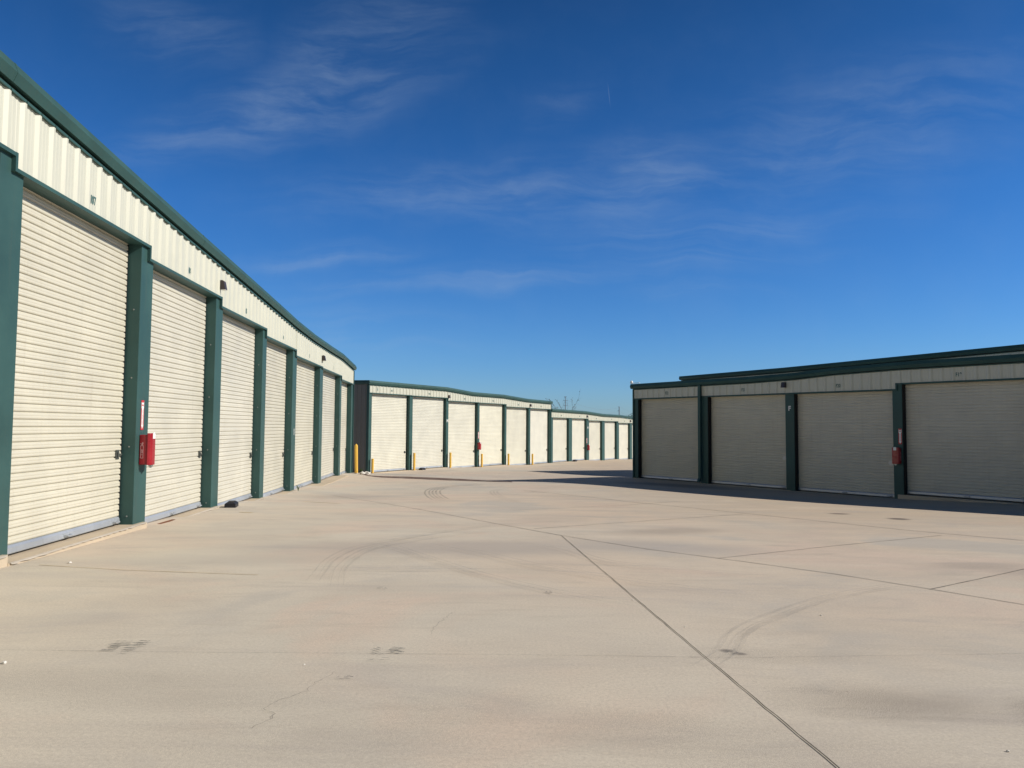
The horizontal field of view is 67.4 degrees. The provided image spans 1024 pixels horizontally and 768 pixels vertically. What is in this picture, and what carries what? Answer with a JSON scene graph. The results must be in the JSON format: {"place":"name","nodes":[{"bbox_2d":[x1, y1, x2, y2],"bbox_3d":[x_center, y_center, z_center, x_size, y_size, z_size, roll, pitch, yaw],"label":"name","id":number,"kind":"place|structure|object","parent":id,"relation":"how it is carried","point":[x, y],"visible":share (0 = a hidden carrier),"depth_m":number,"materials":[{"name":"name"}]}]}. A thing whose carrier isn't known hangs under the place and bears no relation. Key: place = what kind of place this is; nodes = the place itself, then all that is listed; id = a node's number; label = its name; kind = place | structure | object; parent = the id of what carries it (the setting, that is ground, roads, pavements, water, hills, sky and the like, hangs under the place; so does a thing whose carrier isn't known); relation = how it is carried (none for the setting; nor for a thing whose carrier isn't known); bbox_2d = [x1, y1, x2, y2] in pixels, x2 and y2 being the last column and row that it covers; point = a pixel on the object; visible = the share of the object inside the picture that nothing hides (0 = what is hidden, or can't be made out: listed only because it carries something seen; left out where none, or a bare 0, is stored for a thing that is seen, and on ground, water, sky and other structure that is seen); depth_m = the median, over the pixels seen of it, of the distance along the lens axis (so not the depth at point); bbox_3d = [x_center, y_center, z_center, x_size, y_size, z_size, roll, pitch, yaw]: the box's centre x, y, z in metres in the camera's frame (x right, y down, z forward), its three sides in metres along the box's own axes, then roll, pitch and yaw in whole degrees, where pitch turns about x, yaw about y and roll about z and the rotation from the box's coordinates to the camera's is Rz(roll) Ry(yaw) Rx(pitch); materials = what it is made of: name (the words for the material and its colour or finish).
{"place":"outdoors","nodes":[
{"label":"outdoors","id":0,"kind":"place"},
{"bbox_2d":[0,459,1023,767],"bbox_3d":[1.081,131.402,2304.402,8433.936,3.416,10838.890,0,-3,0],"label":"pavement","id":1,"kind":"structure","parent":0,"point":[514,629],"depth_m":5.60,"materials":[{"name":"concrete"}]},
{"bbox_2d":[10,522,146,563],"bbox_3d":[-5.563,2.055,10.139,0.027,0.026,3.607,1,-3,-4],"label":"joint sealant","id":2,"kind":"object","parent":1,"relation":"on","point":[44,553],"visible":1,"depth_m":9.60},
{"bbox_2d":[0,50,356,567],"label":"storage building","id":3,"kind":"structure","parent":1,"relation":"on","point":[117,304],"depth_m":11.53,"materials":[{"name":"beige paint"}]},
{"bbox_2d":[7,187,128,554],"bbox_3d":[-5.793,-0.132,10.121,0.183,4.345,3.237,1,-3,-5],"label":"roller door","id":4,"kind":"structure","parent":3,"relation":"in","point":[65,480],"depth_m":10.00,"materials":[{"name":"beige paint"}]},
{"bbox_2d":[140,400,143,429],"bbox_3d":[-5.738,0.482,11.925,0.006,0.460,0.100,1,-3,-4],"label":"fire sign","id":5,"kind":"object","parent":3,"relation":"attached to","point":[142,413],"visible":1,"depth_m":11.92,"materials":[{"name":"red"}]},
{"bbox_2d":[139,432,155,467],"bbox_3d":[-5.655,1.025,11.925,0.184,0.547,0.224,1,-3,-4],"label":"extinguisher box","id":6,"kind":"object","parent":3,"relation":"attached to","point":[147,449],"visible":1,"depth_m":11.83,"materials":[{"name":"red plastic"}]},
{"bbox_2d":[145,270,205,522],"bbox_3d":[-6.030,0.232,13.746,0.183,4.270,3.198,1,-3,-5],"label":"roller door","id":7,"kind":"structure","parent":3,"relation":"in","point":[178,320],"depth_m":13.82,"materials":[{"name":"beige paint"}]},
{"bbox_2d":[220,280,226,290],"bbox_3d":[-5.869,-2.004,15.607,0.133,0.195,0.144,1,-3,-4],"label":"wall lamp","id":8,"kind":"object","parent":3,"relation":"attached to","point":[223,286],"visible":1,"depth_m":15.54,"materials":[{"name":"brown metal"}]},
{"bbox_2d":[217,314,254,505],"bbox_3d":[-6.266,0.600,17.359,0.183,4.245,3.250,1,-3,-5],"label":"roller door","id":9,"kind":"structure","parent":3,"relation":"in","point":[238,338],"depth_m":17.54,"materials":[{"name":"beige paint"}]},
{"bbox_2d":[263,342,285,496],"bbox_3d":[-6.495,0.940,20.855,0.182,4.175,3.063,1,-3,-5],"label":"roller door","id":10,"kind":"structure","parent":3,"relation":"in","point":[274,454],"depth_m":21.15,"materials":[{"name":"beige paint"}]},
{"bbox_2d":[294,360,313,488],"bbox_3d":[-6.751,1.293,24.779,0.183,4.105,3.801,1,-3,-5],"label":"roller door","id":11,"kind":"structure","parent":3,"relation":"in","point":[305,372],"depth_m":25.11,"materials":[{"name":"beige paint"}]},
{"bbox_2d":[321,372,334,479],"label":"roller door","id":12,"kind":"structure","parent":3,"relation":"in","point":[328,405],"depth_m":29.58,"materials":[{"name":"beige paint"}]},
{"bbox_2d":[340,383,346,474],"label":"roller door","id":13,"kind":"structure","parent":3,"relation":"in","point":[344,386],"depth_m":33.46,"materials":[{"name":"beige paint"}]},
{"bbox_2d":[49,502,324,574],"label":"pavement markings","id":14,"kind":"object","parent":1,"relation":"on","point":[172,571],"visible":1,"depth_m":8.11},
{"bbox_2d":[183,506,218,517],"bbox_3d":[-5.810,2.381,13.757,0.027,0.026,3.550,1,-3,-4],"label":"joint sealant","id":15,"kind":"object","parent":1,"relation":"on","point":[202,511],"visible":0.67,"depth_m":14.55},
{"bbox_2d":[224,500,238,507],"bbox_3d":[-5.823,2.490,15.943,0.224,0.121,0.413,1,-3,-12],"label":"bait box","id":16,"kind":"object","parent":1,"relation":"on","point":[232,504],"visible":1,"depth_m":15.76,"materials":[{"name":"black plastic"}]},
{"bbox_2d":[354,444,357,473],"bbox_3d":[-6.896,3.348,34.009,0.175,1.390,0.175,-1,-3,0],"label":"bollard","id":17,"kind":"object","parent":1,"relation":"on","point":[356,458],"visible":0.89,"depth_m":33.95,"materials":[{"name":"yellow metal"}]},
{"bbox_2d":[371,459,373,472],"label":"bollard","id":18,"kind":"object","parent":1,"relation":"on","point":[372,465],"visible":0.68,"depth_m":41.90,"materials":[{"name":"yellow metal"}]},
{"bbox_2d":[413,453,415,469],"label":"bollard","id":19,"kind":"object","parent":1,"relation":"on","point":[414,455],"visible":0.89,"depth_m":45.16,"materials":[{"name":"yellow metal"}]},
{"bbox_2d":[101,592,737,676],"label":"tread prints","id":20,"kind":"object","parent":1,"relation":"on","point":[337,676],"visible":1,"depth_m":5.02,"materials":[{"name":"grey"}]},
{"bbox_2d":[363,474,511,481],"bbox_3d":[-2.974,3.958,31.993,7.969,0.244,3.859,-1,-3,22],"label":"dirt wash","id":21,"kind":"object","parent":1,"relation":"on","point":[432,479],"visible":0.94,"depth_m":32.19,"materials":[{"name":"brown"}]},
{"bbox_2d":[449,452,451,467],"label":"bollard","id":22,"kind":"object","parent":1,"relation":"on","point":[450,456],"visible":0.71,"depth_m":48.47,"materials":[{"name":"yellow metal"}]},
{"bbox_2d":[353,380,552,472],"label":"storage building","id":23,"kind":"structure","parent":1,"relation":"on","point":[397,426],"depth_m":48.47,"materials":[{"name":"beige paint"}]},
{"bbox_2d":[371,394,406,471],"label":"roller door","id":24,"kind":"structure","parent":23,"relation":"in","point":[389,412],"depth_m":43.86,"materials":[{"name":"paint"}]},
{"bbox_2d":[412,397,443,468],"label":"roller door","id":25,"kind":"structure","parent":23,"relation":"in","point":[428,413],"depth_m":47.17,"materials":[{"name":"paint"}]},
{"bbox_2d":[448,401,474,467],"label":"roller door","id":26,"kind":"structure","parent":23,"relation":"in","point":[461,415],"depth_m":50.47,"materials":[{"name":"paint"}]},
{"bbox_2d":[479,403,501,465],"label":"roller door","id":27,"kind":"structure","parent":23,"relation":"in","point":[490,424],"depth_m":53.71,"materials":[{"name":"paint"}]},
{"bbox_2d":[506,407,525,464],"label":"roller door","id":28,"kind":"structure","parent":23,"relation":"in","point":[516,417],"depth_m":56.87,"materials":[{"name":"paint"}]},
{"bbox_2d":[530,409,547,463],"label":"roller door","id":29,"kind":"structure","parent":23,"relation":"in","point":[538,417],"depth_m":60.04,"materials":[{"name":"paint"}]},
{"bbox_2d":[550,409,632,462],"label":"storage building","id":30,"kind":"structure","parent":1,"relation":"on","point":[575,433],"depth_m":68.51,"materials":[{"name":"beige paint"}]},
{"bbox_2d":[553,418,566,461],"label":"roller door","id":31,"kind":"structure","parent":30,"relation":"in","point":[559,424],"depth_m":63.32,"materials":[{"name":"paint"}]},
{"bbox_2d":[572,419,584,459],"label":"roller door","id":32,"kind":"structure","parent":30,"relation":"in","point":[577,424],"depth_m":66.44,"materials":[{"name":"paint"}]},
{"bbox_2d":[589,421,599,459],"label":"roller door","id":33,"kind":"structure","parent":30,"relation":"in","point":[594,426],"depth_m":69.59,"materials":[{"name":"paint"}]},
{"bbox_2d":[605,421,614,459],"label":"roller door","id":34,"kind":"structure","parent":30,"relation":"in","point":[609,426],"depth_m":72.75,"materials":[{"name":"paint"}]},
{"bbox_2d":[619,423,627,458],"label":"roller door","id":35,"kind":"structure","parent":30,"relation":"in","point":[623,427],"depth_m":75.84,"materials":[{"name":"paint"}]},
{"bbox_2d":[632,424,632,458],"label":"roller door","id":36,"kind":"structure","parent":30,"relation":"in","point":[632,424],"depth_m":78.01,"materials":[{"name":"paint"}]},
{"bbox_2d":[333,492,1021,767],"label":"pavement joints","id":37,"kind":"object","parent":1,"relation":"on","point":[758,563],"visible":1,"depth_m":7.63,"materials":[{"name":"grey"}]},
{"bbox_2d":[630,354,1023,503],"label":"storage building","id":38,"kind":"structure","parent":1,"relation":"on","point":[959,422],"depth_m":24.42,"materials":[{"name":"beige paint"}]},
{"bbox_2d":[638,398,697,481],"bbox_3d":[6.298,2.164,30.520,0.288,3.304,3.298,3,-4,-36],"label":"roller door","id":39,"kind":"structure","parent":38,"relation":"in","point":[667,428],"depth_m":30.66,"materials":[{"name":"beige paint"}]},
{"bbox_2d":[708,395,785,488],"bbox_3d":[8.450,2.016,27.581,0.288,3.307,3.348,3,-4,-36],"label":"roller door","id":40,"kind":"structure","parent":38,"relation":"in","point":[747,434],"depth_m":27.61,"materials":[{"name":"beige paint"}]},
{"bbox_2d":[781,382,785,387],"bbox_3d":[9.255,0.036,26.185,0.133,0.195,0.144,3,-4,-36],"label":"wall lamp","id":41,"kind":"object","parent":38,"relation":"attached to","point":[783,384],"visible":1,"depth_m":26.14,"materials":[{"name":"brown metal"}]},
{"bbox_2d":[794,391,893,496],"bbox_3d":[10.618,1.868,24.603,0.288,3.320,3.376,3,-4,-36],"label":"roller door","id":42,"kind":"structure","parent":38,"relation":"in","point":[844,441],"depth_m":24.59,"materials":[{"name":"beige paint"}]},
{"bbox_2d":[892,447,900,464],"bbox_3d":[11.489,2.159,22.955,0.184,0.547,0.224,3,-4,-36],"label":"extinguisher box","id":43,"kind":"object","parent":38,"relation":"attached to","point":[896,455],"visible":1,"depth_m":22.88,"materials":[{"name":"red plastic"}]},
{"bbox_2d":[898,429,901,443],"bbox_3d":[11.612,1.568,22.976,0.006,0.460,0.100,3,-4,-36],"label":"fire sign","id":44,"kind":"object","parent":38,"relation":"attached to","point":[900,435],"visible":1,"depth_m":22.97,"materials":[{"name":"red"}]},
{"bbox_2d":[902,380,1023,501],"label":"roller door","id":45,"kind":"structure","parent":38,"relation":"in","point":[961,439],"depth_m":21.68,"materials":[{"name":"beige paint"}]},
{"bbox_2d":[679,344,1023,380],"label":"roof","id":46,"kind":"structure","parent":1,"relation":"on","point":[1003,350],"depth_m":34.76,"materials":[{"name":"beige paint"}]},
{"bbox_2d":[0,0,1023,418],"label":"sky","id":47,"kind":"structure","parent":0,"point":[552,200],"materials":[{"name":"blue"}]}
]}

